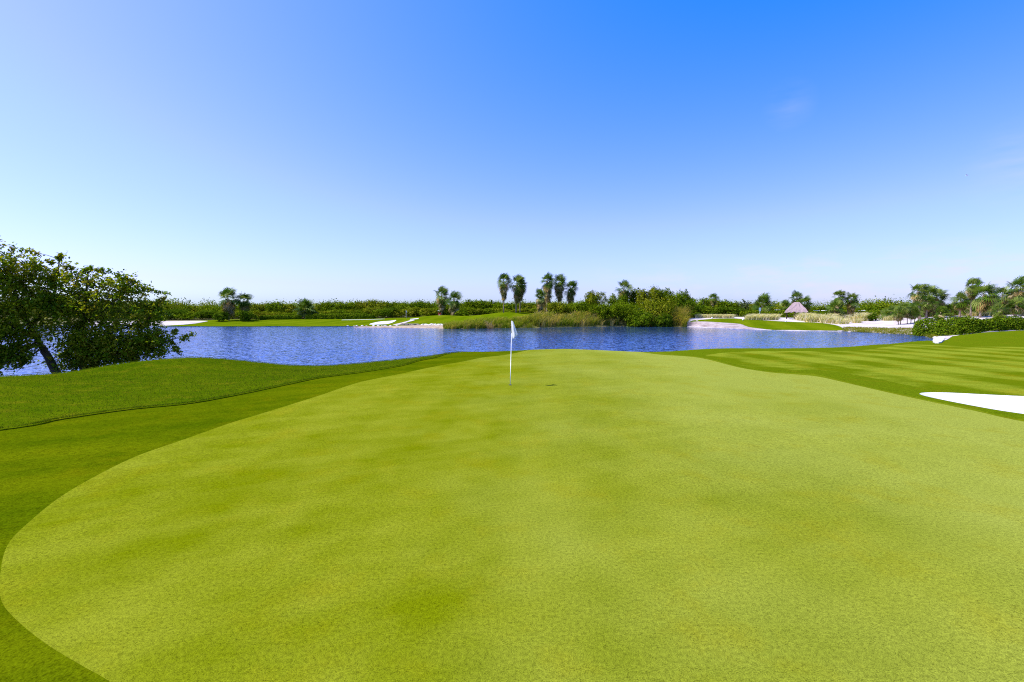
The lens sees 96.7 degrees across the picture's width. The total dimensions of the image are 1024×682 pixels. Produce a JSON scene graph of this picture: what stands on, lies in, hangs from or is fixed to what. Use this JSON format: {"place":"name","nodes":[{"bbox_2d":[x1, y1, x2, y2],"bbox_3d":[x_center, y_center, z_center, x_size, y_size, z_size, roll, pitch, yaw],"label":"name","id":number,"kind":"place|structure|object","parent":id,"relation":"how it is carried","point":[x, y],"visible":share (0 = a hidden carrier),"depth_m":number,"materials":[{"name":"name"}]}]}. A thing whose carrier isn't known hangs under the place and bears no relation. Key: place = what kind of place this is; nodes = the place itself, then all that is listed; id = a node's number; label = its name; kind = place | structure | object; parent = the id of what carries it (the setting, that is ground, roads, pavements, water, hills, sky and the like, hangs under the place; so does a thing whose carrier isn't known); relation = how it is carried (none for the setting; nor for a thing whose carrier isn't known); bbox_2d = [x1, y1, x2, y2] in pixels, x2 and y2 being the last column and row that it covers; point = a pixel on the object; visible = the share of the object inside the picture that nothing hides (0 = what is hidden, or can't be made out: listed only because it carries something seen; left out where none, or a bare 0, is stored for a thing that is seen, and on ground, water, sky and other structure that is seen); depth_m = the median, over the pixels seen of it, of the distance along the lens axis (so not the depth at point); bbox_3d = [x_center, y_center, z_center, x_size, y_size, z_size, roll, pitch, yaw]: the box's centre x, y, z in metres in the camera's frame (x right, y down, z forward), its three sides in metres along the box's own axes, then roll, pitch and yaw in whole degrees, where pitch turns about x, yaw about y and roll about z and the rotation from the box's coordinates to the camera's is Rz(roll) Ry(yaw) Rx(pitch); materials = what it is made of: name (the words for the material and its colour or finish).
{"place":"outdoors","nodes":[
{"label":"outdoors","id":0,"kind":"place"},
{"bbox_2d":[88,321,206,325],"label":"beach","id":1,"kind":"structure","parent":0,"point":[166,323],"depth_m":117.81,"materials":[{"name":"white sand"}]},
{"bbox_2d":[167,312,533,326],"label":"lawn","id":2,"kind":"structure","parent":0,"point":[438,319],"depth_m":113.57,"materials":[{"name":"green plant"}]},
{"bbox_2d":[212,310,229,320],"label":"dark bush","id":3,"kind":"object","parent":2,"relation":"on","point":[220,316],"visible":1,"depth_m":120.58,"materials":[{"name":"green plant"}]},
{"bbox_2d":[218,287,239,320],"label":"fan palm","id":4,"kind":"object","parent":2,"relation":"on","point":[228,305],"visible":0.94,"depth_m":123.95,"materials":[{"name":"green plant"}]},
{"bbox_2d":[236,291,254,310],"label":"fan palm","id":5,"kind":"object","parent":2,"relation":"on","point":[244,305],"visible":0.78,"depth_m":125.96,"materials":[{"name":"green plant"}]},
{"bbox_2d":[235,310,258,320],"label":"dark bush","id":6,"kind":"object","parent":2,"relation":"on","point":[245,315],"visible":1,"depth_m":121.18,"materials":[{"name":"green plant"}]},
{"bbox_2d":[259,314,301,319],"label":"hedge","id":7,"kind":"object","parent":2,"relation":"on","point":[278,317],"visible":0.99,"depth_m":129.04,"materials":[{"name":"green plant"}]},
{"bbox_2d":[305,312,375,318],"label":"hedge","id":8,"kind":"object","parent":2,"relation":"on","point":[336,316],"visible":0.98,"depth_m":130.00,"materials":[{"name":"green plant"}]},
{"bbox_2d":[433,285,448,314],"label":"fan palm","id":9,"kind":"object","parent":2,"relation":"on","point":[442,291],"visible":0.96,"depth_m":129.92,"materials":[{"name":"green plant"}]},
{"bbox_2d":[445,290,462,315],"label":"fan palm","id":10,"kind":"object","parent":2,"relation":"on","point":[454,306],"visible":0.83,"depth_m":126.00,"materials":[{"name":"green plant"}]},
{"bbox_2d":[496,273,513,312],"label":"fan palm","id":11,"kind":"object","parent":2,"relation":"on","point":[504,285],"visible":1,"depth_m":110.89,"materials":[{"name":"green plant"}]},
{"bbox_2d":[508,274,526,312],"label":"fan palm","id":12,"kind":"object","parent":2,"relation":"on","point":[519,289],"visible":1,"depth_m":110.90,"materials":[{"name":"green plant"}]},
{"bbox_2d":[534,288,546,312],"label":"fan palm","id":13,"kind":"object","parent":2,"relation":"on","point":[540,301],"visible":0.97,"depth_m":105.20,"materials":[{"name":"green plant"}]},
{"bbox_2d":[540,273,555,311],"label":"fan palm","id":14,"kind":"object","parent":2,"relation":"on","point":[547,287],"visible":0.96,"depth_m":108.80,"materials":[{"name":"green plant"}]},
{"bbox_2d":[361,325,442,327],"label":"stony shore","id":15,"kind":"structure","parent":0,"point":[423,326],"depth_m":95.58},
{"bbox_2d":[0,325,932,375],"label":"water","id":16,"kind":"structure","parent":0,"point":[318,346],"depth_m":52.92,"materials":[{"name":"blue liquid"}]},
{"bbox_2d":[0,349,1023,681],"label":"putting green","id":17,"kind":"object","parent":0,"point":[564,515],"visible":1,"depth_m":4.98,"materials":[{"name":"green plant"}]},
{"bbox_2d":[510,321,517,384],"bbox_3d":[0.050,0.421,15.092,0.211,2.186,0.296,1,4,18],"label":"flagstick","id":18,"kind":"object","parent":17,"relation":"on","point":[513,332],"visible":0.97,"depth_m":14.99,"materials":[{"name":"white paint"}]},
{"bbox_2d":[0,350,1023,681],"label":"green collar","id":19,"kind":"object","parent":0,"point":[42,466],"visible":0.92,"depth_m":8.47,"materials":[{"name":"green plant"}]},
{"bbox_2d":[0,330,1023,430],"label":"rough lawn","id":20,"kind":"structure","parent":0,"point":[1003,339],"depth_m":15.43,"materials":[{"name":"green plant"}]},
{"bbox_2d":[920,392,1023,413],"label":"bunker sand","id":21,"kind":"structure","parent":20,"relation":"on","point":[1008,403],"depth_m":13.70,"materials":[{"name":"white sand"}]},
{"bbox_2d":[0,0,1023,307],"label":"sky","id":22,"kind":"structure","parent":0,"point":[392,151],"materials":[{"name":"blue"}]},
{"bbox_2d":[6,312,1019,330],"bbox_3d":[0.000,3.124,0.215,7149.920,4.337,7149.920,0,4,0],"label":"ground","id":23,"kind":"structure","parent":0,"point":[523,325],"depth_m":111.77,"materials":[{"name":"green plant"}]},
{"bbox_2d":[0,239,196,375],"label":"buttonwood tree","id":24,"kind":"object","parent":23,"relation":"on","point":[84,348],"visible":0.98,"depth_m":20.72,"materials":[{"name":"green plant"}]},
{"bbox_2d":[160,308,187,319],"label":"mangrove bush","id":25,"kind":"object","parent":23,"relation":"on","point":[177,313],"visible":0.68,"depth_m":133.70,"materials":[{"name":"green plant"}]},
{"bbox_2d":[172,310,199,319],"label":"mangrove bush","id":26,"kind":"object","parent":23,"relation":"on","point":[190,316],"visible":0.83,"depth_m":133.37,"materials":[{"name":"green plant"}]},
{"bbox_2d":[194,309,219,318],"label":"mangrove bush","id":27,"kind":"object","parent":23,"relation":"on","point":[203,314],"visible":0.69,"depth_m":133.58,"materials":[{"name":"green plant"}]},
{"bbox_2d":[262,301,285,312],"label":"mangrove bush","id":28,"kind":"object","parent":23,"relation":"on","point":[270,307],"visible":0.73,"depth_m":144.83,"materials":[{"name":"green plant"}]},
{"bbox_2d":[281,303,302,312],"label":"mangrove bush","id":29,"kind":"object","parent":23,"relation":"on","point":[291,308],"visible":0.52,"depth_m":144.66,"materials":[{"name":"green plant"}]},
{"bbox_2d":[293,298,318,318],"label":"fan palm","id":30,"kind":"object","parent":23,"relation":"on","point":[307,305],"visible":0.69,"depth_m":131.74,"materials":[{"name":"green plant"}]},
{"bbox_2d":[316,298,348,311],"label":"mangrove bush","id":31,"kind":"object","parent":23,"relation":"on","point":[334,307],"visible":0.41,"depth_m":143.65,"materials":[{"name":"green plant"}]},
{"bbox_2d":[327,308,356,317],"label":"mangrove bush","id":32,"kind":"object","parent":23,"relation":"on","point":[337,311],"visible":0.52,"depth_m":133.11,"materials":[{"name":"green plant"}]},
{"bbox_2d":[336,300,360,311],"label":"mangrove bush","id":33,"kind":"object","parent":23,"relation":"on","point":[346,305],"visible":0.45,"depth_m":144.27,"materials":[{"name":"green plant"}]},
{"bbox_2d":[352,300,375,310],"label":"mangrove bush","id":34,"kind":"object","parent":23,"relation":"on","point":[362,305],"visible":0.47,"depth_m":144.93,"materials":[{"name":"green plant"}]},
{"bbox_2d":[362,305,383,317],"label":"mangrove bush","id":35,"kind":"object","parent":23,"relation":"on","point":[370,310],"visible":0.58,"depth_m":136.69,"materials":[{"name":"green plant"}]},
{"bbox_2d":[365,299,389,308],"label":"mangrove bush","id":36,"kind":"object","parent":23,"relation":"on","point":[371,304],"visible":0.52,"depth_m":144.11,"materials":[{"name":"green plant"}]},
{"bbox_2d":[373,308,395,317],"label":"mangrove bush","id":37,"kind":"object","parent":23,"relation":"on","point":[386,312],"visible":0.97,"depth_m":133.54,"materials":[{"name":"green plant"}]},
{"bbox_2d":[393,301,414,309],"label":"mangrove bush","id":38,"kind":"object","parent":23,"relation":"on","point":[405,306],"visible":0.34,"depth_m":143.84,"materials":[{"name":"green plant"}]},
{"bbox_2d":[406,307,425,316],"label":"mangrove bush","id":39,"kind":"object","parent":23,"relation":"on","point":[418,312],"visible":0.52,"depth_m":136.56,"materials":[{"name":"green plant"}]},
{"bbox_2d":[408,300,427,316],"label":"mangrove bush","id":40,"kind":"object","parent":23,"relation":"on","point":[419,304],"visible":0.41,"depth_m":143.90,"materials":[{"name":"green plant"}]},
{"bbox_2d":[419,308,436,315],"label":"mangrove bush","id":41,"kind":"object","parent":23,"relation":"on","point":[427,311],"visible":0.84,"depth_m":134.20,"materials":[{"name":"green plant"}]},
{"bbox_2d":[472,299,498,308],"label":"mangrove bush","id":42,"kind":"object","parent":23,"relation":"on","point":[480,304],"visible":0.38,"depth_m":146.54,"materials":[{"name":"green plant"}]},
{"bbox_2d":[6,294,973,315],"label":"woods","id":43,"kind":"object","parent":23,"relation":"on","point":[871,303],"visible":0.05,"depth_m":168.22,"materials":[{"name":"green plant"}]},
{"bbox_2d":[441,313,540,328],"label":"green reeds","id":44,"kind":"object","parent":23,"relation":"on","point":[501,322],"visible":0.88,"depth_m":91.42,"materials":[{"name":"green plant"}]},
{"bbox_2d":[545,301,571,315],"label":"round bush","id":45,"kind":"object","parent":23,"relation":"on","point":[560,307],"visible":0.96,"depth_m":102.03,"materials":[{"name":"green plant"}]},
{"bbox_2d":[553,274,566,302],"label":"fan palm","id":46,"kind":"object","parent":23,"relation":"on","point":[559,288],"visible":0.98,"depth_m":109.89,"materials":[{"name":"green plant"}]},
{"bbox_2d":[564,280,578,304],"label":"fan palm","id":47,"kind":"object","parent":23,"relation":"on","point":[570,296],"visible":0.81,"depth_m":110.95,"materials":[{"name":"green plant"}]},
{"bbox_2d":[531,309,622,326],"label":"tan reeds","id":48,"kind":"object","parent":23,"relation":"on","point":[573,319],"visible":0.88,"depth_m":98.27,"materials":[{"name":"green plant"}]},
{"bbox_2d":[567,300,589,314],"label":"round bush","id":49,"kind":"object","parent":23,"relation":"on","point":[580,306],"visible":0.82,"depth_m":102.89,"materials":[{"name":"green plant"}]},
{"bbox_2d":[583,290,608,306],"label":"round bush","id":50,"kind":"object","parent":23,"relation":"on","point":[591,298],"visible":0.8,"depth_m":107.03,"materials":[{"name":"green plant"}]},
{"bbox_2d":[586,302,614,318],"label":"round bush","id":51,"kind":"object","parent":23,"relation":"on","point":[602,310],"visible":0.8,"depth_m":101.00,"materials":[{"name":"green plant"}]},
{"bbox_2d":[606,292,630,306],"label":"round bush","id":52,"kind":"object","parent":23,"relation":"on","point":[614,299],"visible":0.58,"depth_m":109.91,"materials":[{"name":"green plant"}]},
{"bbox_2d":[615,279,633,300],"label":"fan palm","id":53,"kind":"object","parent":23,"relation":"on","point":[625,284],"visible":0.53,"depth_m":110.87,"materials":[{"name":"green plant"}]},
{"bbox_2d":[609,301,645,321],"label":"round bush","id":54,"kind":"object","parent":23,"relation":"on","point":[620,309],"visible":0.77,"depth_m":101.28,"materials":[{"name":"green plant"}]},
{"bbox_2d":[629,288,638,303],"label":"round bush","id":55,"kind":"object","parent":23,"relation":"on","point":[633,294],"visible":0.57,"depth_m":112.02,"materials":[{"name":"green plant"}]},
{"bbox_2d":[623,309,656,326],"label":"round bush","id":56,"kind":"object","parent":23,"relation":"on","point":[634,319],"visible":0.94,"depth_m":98.69,"materials":[{"name":"green plant"}]},
{"bbox_2d":[635,286,662,306],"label":"round bush","id":57,"kind":"object","parent":23,"relation":"on","point":[653,292],"visible":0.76,"depth_m":108.50,"materials":[{"name":"green plant"}]},
{"bbox_2d":[640,295,676,320],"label":"round bush","id":58,"kind":"object","parent":23,"relation":"on","point":[655,308],"visible":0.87,"depth_m":101.68,"materials":[{"name":"green plant"}]},
{"bbox_2d":[650,312,673,326],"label":"round bush","id":59,"kind":"object","parent":23,"relation":"on","point":[665,320],"visible":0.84,"depth_m":98.03,"materials":[{"name":"green plant"}]},
{"bbox_2d":[655,285,675,302],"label":"round bush","id":60,"kind":"object","parent":23,"relation":"on","point":[665,293],"visible":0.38,"depth_m":109.67,"materials":[{"name":"green plant"}]},
{"bbox_2d":[667,304,693,326],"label":"cattail clump","id":61,"kind":"object","parent":23,"relation":"on","point":[681,318],"visible":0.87,"depth_m":99.92,"materials":[{"name":"green plant"}]},
{"bbox_2d":[669,289,693,312],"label":"round bush","id":62,"kind":"object","parent":23,"relation":"on","point":[684,297],"visible":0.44,"depth_m":107.48,"materials":[{"name":"green plant"}]},
{"bbox_2d":[674,300,696,314],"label":"round bush","id":63,"kind":"object","parent":23,"relation":"on","point":[680,303],"visible":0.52,"depth_m":103.26,"materials":[{"name":"green plant"}]},
{"bbox_2d":[690,297,710,307],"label":"mangrove bush","id":64,"kind":"object","parent":23,"relation":"on","point":[702,301],"visible":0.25,"depth_m":134.37,"materials":[{"name":"green plant"}]},
{"bbox_2d":[693,305,717,313],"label":"mangrove bush","id":65,"kind":"object","parent":23,"relation":"on","point":[705,308],"visible":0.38,"depth_m":124.01,"materials":[{"name":"green plant"}]},
{"bbox_2d":[708,293,720,306],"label":"fan palm","id":66,"kind":"object","parent":23,"relation":"on","point":[713,301],"visible":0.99,"depth_m":127.11,"materials":[{"name":"green plant"}]},
{"bbox_2d":[706,307,729,314],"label":"mangrove bush","id":67,"kind":"object","parent":23,"relation":"on","point":[715,311],"visible":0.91,"depth_m":121.30,"materials":[{"name":"green plant"}]},
{"bbox_2d":[714,305,740,315],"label":"mangrove bush","id":68,"kind":"object","parent":23,"relation":"on","point":[735,310],"visible":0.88,"depth_m":120.14,"materials":[{"name":"green plant"}]},
{"bbox_2d":[719,301,743,315],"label":"mangrove bush","id":69,"kind":"object","parent":23,"relation":"on","point":[732,304],"visible":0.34,"depth_m":136.38,"materials":[{"name":"green plant"}]},
{"bbox_2d":[748,293,777,313],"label":"fan palm","id":70,"kind":"object","parent":23,"relation":"on","point":[766,297],"visible":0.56,"depth_m":120.86,"materials":[{"name":"green plant"}]},
{"bbox_2d":[779,300,789,311],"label":"fan palm","id":71,"kind":"object","parent":23,"relation":"on","point":[785,304],"visible":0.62,"depth_m":116.50,"materials":[{"name":"green plant"}]},
{"bbox_2d":[788,290,803,303],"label":"fan palm","id":72,"kind":"object","parent":23,"relation":"on","point":[796,299],"visible":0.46,"depth_m":117.19,"materials":[{"name":"green plant"}]},
{"bbox_2d":[802,294,813,312],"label":"fan palm","id":73,"kind":"object","parent":23,"relation":"on","point":[807,305],"visible":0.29,"depth_m":118.87,"materials":[{"name":"green plant"}]},
{"bbox_2d":[841,326,937,338],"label":"shore grass","id":74,"kind":"structure","parent":23,"relation":"on","point":[893,330],"depth_m":72.85,"materials":[{"name":"plant"}]},
{"bbox_2d":[911,315,1023,335],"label":"hedge","id":75,"kind":"object","parent":23,"relation":"on","point":[940,326],"visible":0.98,"depth_m":59.04,"materials":[{"name":"green plant"}]},
{"bbox_2d":[687,321,759,328],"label":"gravel beach","id":76,"kind":"structure","parent":0,"point":[717,324],"depth_m":95.39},
{"bbox_2d":[690,318,842,330],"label":"lawn","id":77,"kind":"structure","parent":0,"point":[775,325],"depth_m":91.00,"materials":[{"name":"green plant"}]},
{"bbox_2d":[687,315,1023,340],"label":"sand dunes","id":78,"kind":"structure","parent":0,"point":[878,323],"depth_m":84.83,"materials":[{"name":"white sand"}]},
{"bbox_2d":[784,302,807,318],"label":"thatched hut","id":79,"kind":"object","parent":78,"relation":"on","point":[795,307],"visible":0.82,"depth_m":102.80,"materials":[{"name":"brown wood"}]},
{"bbox_2d":[794,312,813,320],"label":"dune grass tuft","id":80,"kind":"object","parent":78,"relation":"on","point":[801,316],"visible":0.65,"depth_m":98.24,"materials":[{"name":"beige plant"}]},
{"bbox_2d":[739,309,876,317],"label":"hedge","id":81,"kind":"object","parent":78,"relation":"on","point":[746,313],"visible":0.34,"depth_m":112.48,"materials":[{"name":"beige plant"}]},
{"bbox_2d":[800,314,820,321],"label":"dune grass tuft","id":82,"kind":"object","parent":78,"relation":"on","point":[811,318],"visible":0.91,"depth_m":94.49,"materials":[{"name":"beige plant"}]},
{"bbox_2d":[823,299,843,317],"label":"fan palm","id":83,"kind":"object","parent":78,"relation":"on","point":[838,303],"visible":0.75,"depth_m":104.38,"materials":[{"name":"green plant"}]},
{"bbox_2d":[833,290,849,309],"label":"fan palm","id":84,"kind":"object","parent":78,"relation":"on","point":[839,292],"visible":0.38,"depth_m":107.20,"materials":[{"name":"green plant"}]},
{"bbox_2d":[844,292,858,317],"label":"fan palm","id":85,"kind":"object","parent":78,"relation":"on","point":[851,306],"visible":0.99,"depth_m":106.23,"materials":[{"name":"green plant"}]},
{"bbox_2d":[887,305,906,324],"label":"fan palm","id":86,"kind":"object","parent":78,"relation":"on","point":[897,317],"visible":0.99,"depth_m":79.74,"materials":[{"name":"green plant"}]},
{"bbox_2d":[894,301,913,323],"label":"fan palm","id":87,"kind":"object","parent":78,"relation":"on","point":[907,303],"visible":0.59,"depth_m":80.04,"materials":[{"name":"green plant"}]},
{"bbox_2d":[902,303,917,323],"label":"fan palm","id":88,"kind":"object","parent":78,"relation":"on","point":[908,315],"visible":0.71,"depth_m":80.64,"materials":[{"name":"green plant"}]},
{"bbox_2d":[909,304,924,322],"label":"fan palm","id":89,"kind":"object","parent":78,"relation":"on","point":[916,315],"visible":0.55,"depth_m":81.11,"materials":[{"name":"green plant"}]},
{"bbox_2d":[907,283,931,318],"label":"fan palm","id":90,"kind":"object","parent":78,"relation":"on","point":[914,297],"visible":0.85,"depth_m":87.10,"materials":[{"name":"green plant"}]},
{"bbox_2d":[919,294,938,317],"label":"fan palm","id":91,"kind":"object","parent":78,"relation":"on","point":[929,305],"visible":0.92,"depth_m":81.48,"materials":[{"name":"green plant"}]},
{"bbox_2d":[919,284,940,317],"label":"fan palm","id":92,"kind":"object","parent":78,"relation":"on","point":[932,290],"visible":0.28,"depth_m":88.17,"materials":[{"name":"green plant"}]},
{"bbox_2d":[931,288,950,316],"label":"fan palm","id":93,"kind":"object","parent":78,"relation":"on","point":[942,296],"visible":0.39,"depth_m":88.90,"materials":[{"name":"green plant"}]},
{"bbox_2d":[932,305,950,317],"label":"fan palm","id":94,"kind":"object","parent":78,"relation":"on","point":[942,314],"visible":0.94,"depth_m":85.53,"materials":[{"name":"green plant"}]},
{"bbox_2d":[945,303,961,316],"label":"fan palm","id":95,"kind":"object","parent":78,"relation":"on","point":[950,307],"visible":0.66,"depth_m":87.49,"materials":[{"name":"green plant"}]},
{"bbox_2d":[950,290,972,316],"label":"fan palm","id":96,"kind":"object","parent":78,"relation":"on","point":[960,305],"visible":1,"depth_m":84.59,"materials":[{"name":"green plant"}]},
{"bbox_2d":[965,277,983,316],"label":"fan palm","id":97,"kind":"object","parent":78,"relation":"on","point":[976,282],"visible":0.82,"depth_m":83.37,"materials":[{"name":"green plant"}]},
{"bbox_2d":[969,282,1002,317],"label":"fan palm","id":98,"kind":"object","parent":78,"relation":"on","point":[984,302],"visible":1,"depth_m":81.30,"materials":[{"name":"green plant"}]},
{"bbox_2d":[988,302,1012,317],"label":"fan palm","id":99,"kind":"object","parent":78,"relation":"on","point":[998,313],"visible":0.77,"depth_m":78.80,"materials":[{"name":"green plant"}]},
{"bbox_2d":[993,286,1010,309],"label":"fan palm","id":100,"kind":"object","parent":78,"relation":"on","point":[1004,293],"visible":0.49,"depth_m":87.30,"materials":[{"name":"green plant"}]},
{"bbox_2d":[1003,294,1023,315],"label":"fan palm","id":101,"kind":"object","parent":78,"relation":"on","point":[1016,310],"visible":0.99,"depth_m":80.61,"materials":[{"name":"green plant"}]},
{"bbox_2d":[1004,275,1023,315],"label":"fan palm","id":102,"kind":"object","parent":78,"relation":"on","point":[1016,290],"visible":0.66,"depth_m":82.39,"materials":[{"name":"green plant"}]},
{"bbox_2d":[707,344,1023,395],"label":"fairway","id":103,"kind":"structure","parent":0,"point":[999,370],"depth_m":22.16,"materials":[{"name":"green plant"}]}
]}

